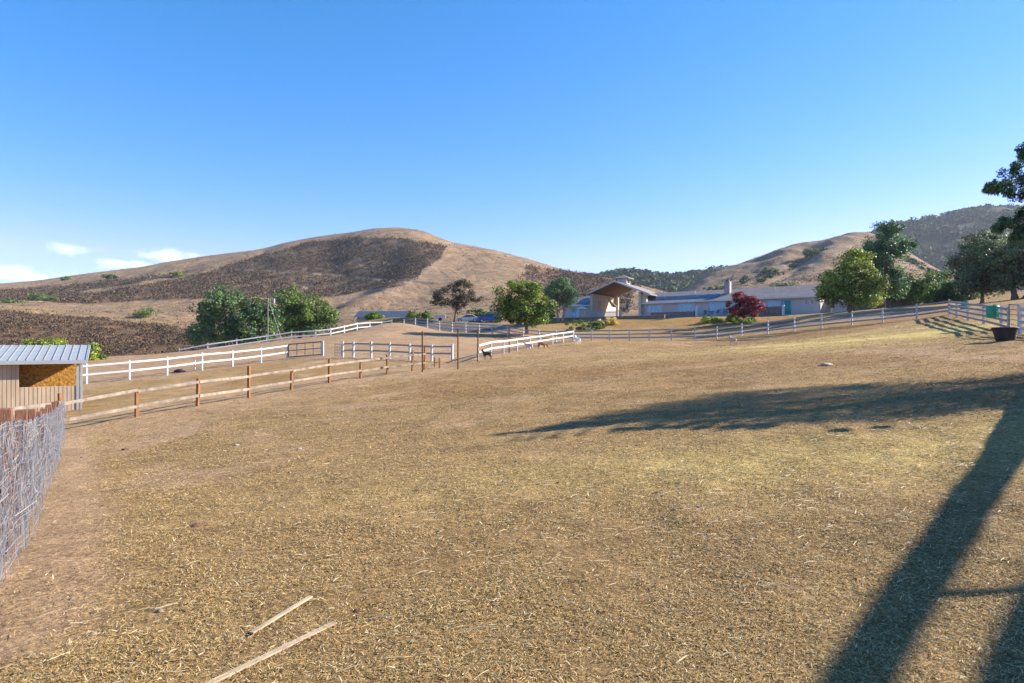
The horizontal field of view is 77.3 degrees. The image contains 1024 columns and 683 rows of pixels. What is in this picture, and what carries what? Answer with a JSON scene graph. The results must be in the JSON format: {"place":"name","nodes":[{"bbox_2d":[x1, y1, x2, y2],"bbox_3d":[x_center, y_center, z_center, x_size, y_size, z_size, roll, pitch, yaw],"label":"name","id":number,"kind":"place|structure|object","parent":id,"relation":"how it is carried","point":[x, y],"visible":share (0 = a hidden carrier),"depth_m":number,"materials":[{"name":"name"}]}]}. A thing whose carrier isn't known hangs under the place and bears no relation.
{"place":"outdoors","nodes":[
{"label":"outdoors","id":0,"kind":"place"},
{"bbox_2d":[0,227,665,355],"bbox_3d":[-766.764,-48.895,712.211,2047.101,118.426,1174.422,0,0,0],"label":"hillside","id":1,"kind":"structure","parent":0,"point":[494,272],"depth_m":428.30,"materials":[{"name":"brown plant"}]},
{"bbox_2d":[0,298,28,302],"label":"hill bush","id":2,"kind":"object","parent":1,"relation":"on","point":[8,300],"visible":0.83,"depth_m":352.61,"materials":[{"name":"green plant"}]},
{"bbox_2d":[27,292,59,300],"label":"hill bush","id":3,"kind":"object","parent":1,"relation":"on","point":[36,296],"visible":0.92,"depth_m":427.81,"materials":[{"name":"green plant"}]},
{"bbox_2d":[60,276,71,280],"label":"hill bush","id":4,"kind":"object","parent":1,"relation":"on","point":[65,278],"visible":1,"depth_m":635.99,"materials":[{"name":"green plant"}]},
{"bbox_2d":[101,274,118,278],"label":"hill bush","id":5,"kind":"object","parent":1,"relation":"on","point":[105,276],"visible":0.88,"depth_m":563.72,"materials":[{"name":"green plant"}]},
{"bbox_2d":[132,308,159,317],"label":"hill bush","id":6,"kind":"object","parent":1,"relation":"on","point":[142,313],"visible":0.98,"depth_m":257.99,"materials":[{"name":"green plant"}]},
{"bbox_2d":[169,271,187,275],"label":"hill bush","id":7,"kind":"object","parent":1,"relation":"on","point":[177,273],"visible":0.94,"depth_m":501.88,"materials":[{"name":"green plant"}]},
{"bbox_2d":[0,302,630,355],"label":"dry scrub","id":8,"kind":"object","parent":1,"relation":"on","point":[161,328],"visible":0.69,"depth_m":189.33,"materials":[{"name":"brown plant"}]},
{"bbox_2d":[0,235,641,303],"bbox_3d":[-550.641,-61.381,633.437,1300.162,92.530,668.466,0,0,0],"label":"dry scrub","id":9,"kind":"object","parent":1,"relation":"on","point":[87,297],"visible":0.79,"depth_m":456.20,"materials":[{"name":"brown plant"}]},
{"bbox_2d":[0,227,666,333],"bbox_3d":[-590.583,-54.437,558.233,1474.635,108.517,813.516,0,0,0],"label":"dry tufts","id":10,"kind":"object","parent":1,"relation":"on","point":[252,297],"visible":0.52,"depth_m":333.23,"materials":[{"name":"brown plant"}]},
{"bbox_2d":[0,290,1023,682],"bbox_3d":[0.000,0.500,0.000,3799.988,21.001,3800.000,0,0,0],"label":"ground","id":11,"kind":"structure","parent":0,"point":[54,564],"depth_m":7.72,"materials":[{"name":"soil"}]},
{"bbox_2d":[0,400,67,583],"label":"fence","id":12,"kind":"object","parent":11,"relation":"on","point":[30,441],"visible":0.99,"depth_m":6.45,"materials":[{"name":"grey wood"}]},
{"bbox_2d":[18,336,68,344],"bbox_3d":[-45.057,0.839,62.068,4.963,2.669,4.322,0,0,0],"label":"bush","id":13,"kind":"object","parent":11,"relation":"on","point":[55,341],"visible":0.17,"depth_m":61.82,"materials":[{"name":"green plant"}]},
{"bbox_2d":[0,344,90,415],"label":"horse shelter","id":14,"kind":"object","parent":11,"relation":"on","point":[34,374],"visible":0.72,"depth_m":28.21,"materials":[{"name":"beige metal"}]},
{"bbox_2d":[87,342,110,360],"bbox_3d":[-40.533,1.620,61.923,3.113,3.269,2.759,0,0,-45],"label":"bush","id":15,"kind":"object","parent":11,"relation":"on","point":[94,354],"visible":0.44,"depth_m":61.83,"materials":[{"name":"green plant"}]},
{"bbox_2d":[174,369,184,372],"bbox_3d":[-25.482,2.276,49.009,0.692,0.363,0.667,0,0,36],"label":"stone","id":16,"kind":"object","parent":11,"relation":"on","point":[178,370],"visible":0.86,"depth_m":48.79,"materials":[{"name":"black stone"}]},
{"bbox_2d":[83,344,287,383],"bbox_3d":[-24.618,1.714,48.628,1.689,3.012,20.670,0,0,29],"label":"white fence","id":17,"kind":"object","parent":11,"relation":"on","point":[129,362],"visible":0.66,"depth_m":47.04,"materials":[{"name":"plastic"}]},
{"bbox_2d":[191,523,203,527],"bbox_3d":[-3.242,1.895,6.585,0.113,0.050,0.112,0,0,32],"label":"stone","id":18,"kind":"object","parent":11,"relation":"on","point":[196,525],"visible":0.83,"depth_m":6.56,"materials":[{"name":"brown stone"}]},
{"bbox_2d":[9,347,425,426],"bbox_3d":[-11.485,1.870,29.419,1.512,3.066,23.193,0,0,29],"label":"post and rail fence","id":19,"kind":"object","parent":11,"relation":"on","point":[197,396],"visible":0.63,"depth_m":27.18,"materials":[{"name":"brown wood"}]},
{"bbox_2d":[180,283,284,347],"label":"evergreen tree","id":20,"kind":"object","parent":11,"relation":"on","point":[253,315],"visible":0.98,"depth_m":94.78,"materials":[{"name":"green plant"}]},
{"bbox_2d":[205,621,336,682],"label":"wooden lath","id":21,"kind":"object","parent":11,"relation":"on","point":[266,656],"visible":1,"depth_m":3.59,"materials":[{"name":"brown wood"}]},
{"bbox_2d":[263,293,281,341],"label":"utility pole","id":22,"kind":"object","parent":11,"relation":"on","point":[267,295],"visible":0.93,"depth_m":92.91,"materials":[{"name":"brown wood"}]},
{"bbox_2d":[249,596,312,633],"bbox_3d":[-1.480,1.756,4.134,0.034,0.013,0.590,0,0,18],"label":"wooden lath","id":23,"kind":"object","parent":11,"relation":"on","point":[276,617],"visible":1,"depth_m":4.09,"materials":[{"name":"brown wood"}]},
{"bbox_2d":[179,320,391,351],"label":"white fence","id":24,"kind":"object","parent":11,"relation":"on","point":[315,334],"visible":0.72,"depth_m":84.81,"materials":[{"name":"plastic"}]},
{"bbox_2d":[260,285,341,338],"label":"evergreen tree","id":25,"kind":"object","parent":11,"relation":"on","point":[300,315],"visible":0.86,"depth_m":108.65,"materials":[{"name":"green plant"}]},
{"bbox_2d":[321,341,323,355],"bbox_3d":[-17.174,0.721,58.000,0.200,1.580,0.200,0,0,0],"label":"wooden post","id":26,"kind":"object","parent":11,"relation":"on","point":[322,348],"visible":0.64,"depth_m":57.90,"materials":[{"name":"white paint"}]},
{"bbox_2d":[288,341,320,357],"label":"gate","id":27,"kind":"structure","parent":26,"relation":"attached to","point":[313,348],"depth_m":57.97,"materials":[{"name":"brown metal"}]},
{"bbox_2d":[363,312,385,320],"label":"bush","id":28,"kind":"object","parent":11,"relation":"on","point":[372,316],"visible":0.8,"depth_m":123.04,"materials":[{"name":"green plant"}]},
{"bbox_2d":[354,311,414,322],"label":"barn","id":29,"kind":"structure","parent":11,"relation":"on","point":[360,314],"depth_m":138.59,"materials":[{"name":"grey metal"}]},
{"bbox_2d":[342,341,453,361],"bbox_3d":[-9.358,0.861,51.751,10.969,1.772,0.490,0,0,26],"label":"pen fence","id":30,"kind":"object","parent":11,"relation":"on","point":[353,350],"visible":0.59,"depth_m":52.05,"materials":[{"name":"white paint"}]},
{"bbox_2d":[405,310,419,317],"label":"bush","id":31,"kind":"object","parent":11,"relation":"on","point":[412,315],"visible":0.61,"depth_m":123.22,"materials":[{"name":"green plant"}]},
{"bbox_2d":[422,331,422,371],"bbox_3d":[-5.250,0.689,37.500,0.085,2.600,0.085,0,0,0],"label":"wooden pole","id":32,"kind":"object","parent":11,"relation":"on","point":[422,351],"visible":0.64,"depth_m":37.46,"materials":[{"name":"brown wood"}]},
{"bbox_2d":[418,310,432,319],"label":"bush","id":33,"kind":"object","parent":11,"relation":"on","point":[426,314],"visible":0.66,"depth_m":123.43,"materials":[{"name":"green plant"}]},
{"bbox_2d":[431,315,445,320],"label":"utility trailer","id":34,"kind":"object","parent":11,"relation":"on","point":[440,317],"visible":0.98,"depth_m":117.39,"materials":[{"name":"grey metal"}]},
{"bbox_2d":[430,279,483,321],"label":"sparse tree","id":35,"kind":"object","parent":11,"relation":"on","point":[456,301],"visible":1,"depth_m":115.66,"materials":[{"name":"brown plant"}]},
{"bbox_2d":[457,329,458,368],"bbox_3d":[-3.209,0.531,38.000,0.080,2.600,0.080,0,0,0],"label":"wooden pole","id":36,"kind":"object","parent":11,"relation":"on","point":[457,348],"visible":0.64,"depth_m":37.96,"materials":[{"name":"brown wood"}]},
{"bbox_2d":[456,315,476,321],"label":"parked car","id":37,"kind":"object","parent":11,"relation":"on","point":[473,318],"visible":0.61,"depth_m":120.12,"materials":[{"name":"silver metal"}]},
{"bbox_2d":[477,329,478,360],"bbox_3d":[-2.453,0.350,46.000,0.090,2.550,0.090,0,0,0],"label":"wooden pole","id":38,"kind":"object","parent":11,"relation":"on","point":[477,344],"visible":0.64,"depth_m":45.98,"materials":[{"name":"brown wood"}]},
{"bbox_2d":[466,308,503,321],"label":"shrub","id":39,"kind":"object","parent":11,"relation":"on","point":[480,312],"visible":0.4,"depth_m":123.56,"materials":[{"name":"green plant"}]},
{"bbox_2d":[481,349,491,358],"bbox_3d":[-1.954,0.938,48.541,0.981,0.831,0.269,0,0,31],"label":"goat","id":40,"kind":"object","parent":11,"relation":"on","point":[485,353],"visible":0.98,"depth_m":48.39},
{"bbox_2d":[403,318,574,341],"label":"rail fence","id":41,"kind":"object","parent":11,"relation":"on","point":[491,328],"visible":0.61,"depth_m":81.98,"materials":[{"name":"white paint"}]},
{"bbox_2d":[477,313,501,322],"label":"parked car","id":42,"kind":"object","parent":11,"relation":"on","point":[488,317],"visible":0.64,"depth_m":116.10,"materials":[{"name":"blue paint"}]},
{"bbox_2d":[0,307,1023,682],"bbox_3d":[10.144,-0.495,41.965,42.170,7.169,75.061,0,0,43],"label":"dry straw","id":43,"kind":"object","parent":11,"relation":"on","point":[846,669],"visible":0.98,"depth_m":4.88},
{"bbox_2d":[489,279,558,334],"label":"broadleaf tree","id":44,"kind":"object","parent":11,"relation":"on","point":[525,312],"visible":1,"depth_m":81.36,"materials":[{"name":"green plant"}]},
{"bbox_2d":[479,331,573,353],"bbox_3d":[1.410,0.196,60.603,1.872,2.861,26.499,0,0,21],"label":"white fence","id":45,"kind":"object","parent":11,"relation":"on","point":[517,339],"visible":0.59,"depth_m":61.39,"materials":[{"name":"paint"}]},
{"bbox_2d":[523,342,532,349],"bbox_3d":[1.547,0.381,61.028,1.039,0.880,0.284,0,0,20],"label":"goat","id":46,"kind":"object","parent":11,"relation":"on","point":[528,345],"visible":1,"depth_m":60.93},
{"bbox_2d":[47,321,1017,681],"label":"soil clods","id":47,"kind":"object","parent":11,"relation":"on","point":[439,531],"visible":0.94,"depth_m":5.49,"materials":[{"name":"brown soil"}]},
{"bbox_2d":[538,342,547,347],"bbox_3d":[3.054,0.363,63.035,1.157,0.638,0.300,0,0,-17],"label":"goat","id":48,"kind":"object","parent":11,"relation":"on","point":[541,343],"visible":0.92,"depth_m":62.88},
{"bbox_2d":[547,308,555,321],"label":"shrub","id":49,"kind":"object","parent":11,"relation":"on","point":[550,316],"visible":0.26,"depth_m":111.81,"materials":[{"name":"green plant"}]},
{"bbox_2d":[541,277,579,321],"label":"broadleaf tree","id":50,"kind":"object","parent":11,"relation":"on","point":[564,289],"visible":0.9,"depth_m":110.55,"materials":[{"name":"green plant"}]},
{"bbox_2d":[574,335,580,343],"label":"goat","id":51,"kind":"object","parent":11,"relation":"on","point":[577,339],"visible":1,"depth_m":65.96},
{"bbox_2d":[565,320,593,331],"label":"shrub","id":52,"kind":"object","parent":11,"relation":"on","point":[582,327],"visible":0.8,"depth_m":96.86,"materials":[{"name":"green plant"}]},
{"bbox_2d":[586,320,605,328],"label":"shrub","id":53,"kind":"object","parent":11,"relation":"on","point":[595,324],"visible":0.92,"depth_m":99.79,"materials":[{"name":"green plant"}]},
{"bbox_2d":[587,311,615,316],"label":"picket fence","id":54,"kind":"object","parent":11,"relation":"on","point":[606,312],"visible":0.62,"depth_m":113.81,"materials":[{"name":"white paint"}]},
{"bbox_2d":[550,315,664,319],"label":"retaining wall","id":55,"kind":"structure","parent":11,"relation":"on","point":[628,317],"depth_m":108.40,"materials":[{"name":"grey concrete"}]},
{"bbox_2d":[597,316,618,325],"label":"shrub","id":56,"kind":"object","parent":11,"relation":"on","point":[610,320],"visible":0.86,"depth_m":102.38,"materials":[{"name":"yellow plant"}]},
{"bbox_2d":[651,311,694,317],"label":"planter wall","id":57,"kind":"structure","parent":11,"relation":"on","point":[681,314],"depth_m":105.03,"materials":[{"name":"grey concrete"}]},
{"bbox_2d":[561,275,829,317],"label":"ranch house","id":58,"kind":"structure","parent":11,"relation":"on","point":[798,300],"depth_m":106.81,"materials":[{"name":"grey paint"}]},
{"bbox_2d":[571,308,579,316],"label":"sliding door","id":59,"kind":"structure","parent":58,"relation":"in","point":[575,312],"depth_m":120.68,"materials":[{"name":"blue glass"}]},
{"bbox_2d":[581,309,585,316],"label":"glazed door","id":60,"kind":"structure","parent":58,"relation":"in","point":[583,311],"depth_m":119.57,"materials":[{"name":"blue glass"}]},
{"bbox_2d":[647,305,661,312],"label":"window","id":61,"kind":"structure","parent":58,"relation":"in","point":[650,308],"depth_m":110.31,"materials":[{"name":"blue glass"}]},
{"bbox_2d":[678,303,694,311],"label":"window","id":62,"kind":"structure","parent":58,"relation":"in","point":[681,306],"depth_m":106.63,"materials":[{"name":"blue glass"}]},
{"bbox_2d":[708,301,725,315],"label":"sliding door","id":63,"kind":"structure","parent":58,"relation":"in","point":[712,306],"depth_m":103.33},
{"bbox_2d":[767,300,783,306],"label":"window","id":64,"kind":"structure","parent":58,"relation":"in","point":[770,303],"depth_m":97.68,"materials":[{"name":"blue glass"}]},
{"bbox_2d":[784,299,791,313],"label":"shutter door","id":65,"kind":"structure","parent":58,"relation":"in","point":[788,303],"depth_m":96.38,"materials":[{"name":"teal plastic"}]},
{"bbox_2d":[700,316,724,322],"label":"shrub","id":66,"kind":"object","parent":11,"relation":"on","point":[707,319],"visible":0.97,"depth_m":92.32,"materials":[{"name":"green plant"}]},
{"bbox_2d":[724,314,739,320],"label":"shrub","id":67,"kind":"object","parent":11,"relation":"on","point":[729,316],"visible":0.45,"depth_m":91.80,"materials":[{"name":"green plant"}]},
{"bbox_2d":[729,335,736,344],"bbox_3d":[21.050,-0.171,61.084,0.300,0.928,1.097,0,0,-19],"label":"goat","id":68,"kind":"object","parent":11,"relation":"on","point":[732,339],"visible":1,"depth_m":60.92},
{"bbox_2d":[728,316,757,324],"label":"shrub","id":69,"kind":"object","parent":11,"relation":"on","point":[749,320],"visible":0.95,"depth_m":88.25,"materials":[{"name":"green plant"}]},
{"bbox_2d":[725,291,765,320],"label":"red maple","id":70,"kind":"object","parent":11,"relation":"on","point":[745,302],"visible":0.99,"depth_m":89.72,"materials":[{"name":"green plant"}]},
{"bbox_2d":[573,301,947,340],"bbox_3d":[23.726,-1.777,66.319,35.640,3.875,5.278,0,0,30],"label":"rail fence","id":71,"kind":"object","parent":11,"relation":"on","point":[767,326],"visible":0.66,"depth_m":64.45,"materials":[{"name":"white paint"}]},
{"bbox_2d":[755,305,784,315],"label":"wall","id":72,"kind":"structure","parent":11,"relation":"on","point":[774,311],"depth_m":94.73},
{"bbox_2d":[820,363,832,365],"bbox_3d":[11.135,0.818,22.647,0.413,0.129,0.356,0,0,24],"label":"stone","id":73,"kind":"object","parent":11,"relation":"on","point":[824,364],"visible":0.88,"depth_m":22.55,"materials":[{"name":"white stone"}]},
{"bbox_2d":[812,247,892,312],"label":"broadleaf tree","id":74,"kind":"object","parent":11,"relation":"on","point":[855,287],"visible":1,"depth_m":77.22,"materials":[{"name":"green plant"}]},
{"bbox_2d":[830,298,914,312],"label":"board fence","id":75,"kind":"object","parent":11,"relation":"on","point":[898,303],"visible":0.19,"depth_m":92.23,"materials":[{"name":"white paint"}]},
{"bbox_2d":[859,219,919,308],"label":"pine tree","id":76,"kind":"object","parent":11,"relation":"on","point":[887,248],"visible":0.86,"depth_m":87.15,"materials":[{"name":"green plant"}]},
{"bbox_2d":[885,270,941,305],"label":"bush","id":77,"kind":"object","parent":11,"relation":"on","point":[917,293],"visible":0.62,"depth_m":90.66,"materials":[{"name":"green plant"}]},
{"bbox_2d":[921,270,953,303],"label":"bush","id":78,"kind":"object","parent":11,"relation":"on","point":[942,275],"visible":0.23,"depth_m":95.02,"materials":[{"name":"green plant"}]},
{"bbox_2d":[935,277,979,301],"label":"bush","id":79,"kind":"object","parent":11,"relation":"on","point":[948,291],"visible":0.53,"depth_m":91.22,"materials":[{"name":"green plant"}]},
{"bbox_2d":[948,299,1008,326],"bbox_3d":[32.231,-2.000,44.914,0.295,3.315,24.414,0,0,28],"label":"rail fence","id":80,"kind":"object","parent":11,"relation":"on","point":[983,315],"visible":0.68,"depth_m":41.82,"materials":[{"name":"white paint"}]},
{"bbox_2d":[983,305,999,317],"bbox_3d":[28.076,-1.772,37.435,0.709,0.777,0.740,0,0,0],"label":"feed barrel","id":81,"kind":"object","parent":80,"relation":"hanging from","point":[991,310],"visible":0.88,"depth_m":37.18,"materials":[{"name":"green plastic"}]},
{"bbox_2d":[1009,304,1018,326],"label":"gate","id":82,"kind":"structure","parent":80,"relation":"attached to","point":[1011,314],"depth_m":33.65,"materials":[{"name":"grey metal"}]},
{"bbox_2d":[943,228,1019,302],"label":"oak tree","id":83,"kind":"object","parent":11,"relation":"on","point":[971,273],"visible":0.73,"depth_m":75.34,"materials":[{"name":"green plant"}]},
{"bbox_2d":[981,142,1023,242],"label":"foreground tree","id":84,"kind":"object","parent":11,"relation":"on","point":[1003,223],"visible":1,"depth_m":15.48,"materials":[{"name":"green plant"}]},
{"bbox_2d":[981,240,1023,299],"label":"oak tree","id":85,"kind":"object","parent":11,"relation":"on","point":[1009,280],"visible":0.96,"depth_m":71.74,"materials":[{"name":"green plant"}]},
{"bbox_2d":[990,327,1019,340],"bbox_3d":[21.284,-0.274,27.642,0.978,0.681,0.978,0,0,45],"label":"water tub","id":86,"kind":"object","parent":11,"relation":"on","point":[1004,333],"visible":0.95,"depth_m":27.34,"materials":[{"name":"black plastic"}]},
{"bbox_2d":[1017,305,1023,333],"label":"rail fence","id":87,"kind":"object","parent":11,"relation":"on","point":[1020,315],"visible":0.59,"depth_m":31.93,"materials":[{"name":"white paint"}]},
{"bbox_2d":[0,0,1023,282],"label":"sky","id":88,"kind":"structure","parent":0,"point":[594,136],"materials":[{"name":"blue"}]},
{"bbox_2d":[621,271,712,291],"bbox_3d":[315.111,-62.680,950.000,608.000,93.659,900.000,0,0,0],"label":"wooded ridge","id":89,"kind":"structure","parent":0,"point":[680,282],"depth_m":802.43,"materials":[{"name":"green plant"}]},
{"bbox_2d":[593,265,727,291],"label":"distant woodland","id":90,"kind":"object","parent":89,"relation":"on","point":[661,279],"visible":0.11,"depth_m":821.29,"materials":[{"name":"green plant"}]},
{"bbox_2d":[679,232,1003,294],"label":"hillside","id":91,"kind":"structure","parent":0,"point":[843,243],"depth_m":406.24,"materials":[{"name":"brown plant"}]},
{"bbox_2d":[702,285,723,289],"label":"hill bush","id":92,"kind":"object","parent":91,"relation":"on","point":[717,287],"visible":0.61,"depth_m":330.37,"materials":[{"name":"green plant"}]},
{"bbox_2d":[757,266,776,273],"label":"hill bush","id":93,"kind":"object","parent":91,"relation":"on","point":[764,269],"visible":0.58,"depth_m":374.11,"materials":[{"name":"green plant"}]},
{"bbox_2d":[769,282,799,286],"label":"hill bush","id":94,"kind":"object","parent":91,"relation":"on","point":[783,284],"visible":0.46,"depth_m":242.53,"materials":[{"name":"green plant"}]},
{"bbox_2d":[802,248,819,255],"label":"hill bush","id":95,"kind":"object","parent":91,"relation":"on","point":[807,251],"visible":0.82,"depth_m":405.29,"materials":[{"name":"green plant"}]},
{"bbox_2d":[628,232,1009,308],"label":"dry tufts","id":96,"kind":"object","parent":91,"relation":"on","point":[795,282],"visible":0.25,"depth_m":363.68,"materials":[{"name":"beige plant"}]},
{"bbox_2d":[739,246,948,283],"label":"gully scrub","id":97,"kind":"object","parent":91,"relation":"on","point":[775,272],"visible":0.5,"depth_m":366.34,"materials":[{"name":"green plant"}]},
{"bbox_2d":[877,207,1021,290],"bbox_3d":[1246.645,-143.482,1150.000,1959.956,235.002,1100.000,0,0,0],"label":"wooded hill","id":98,"kind":"structure","parent":0,"point":[934,242],"depth_m":940.87,"materials":[{"name":"green plant"}]},
{"bbox_2d":[869,203,1023,290],"bbox_3d":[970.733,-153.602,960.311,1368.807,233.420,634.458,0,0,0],"label":"distant woodland","id":99,"kind":"object","parent":98,"relation":"on","point":[955,231],"visible":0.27,"depth_m":966.91,"materials":[{"name":"green plant"}]}
]}

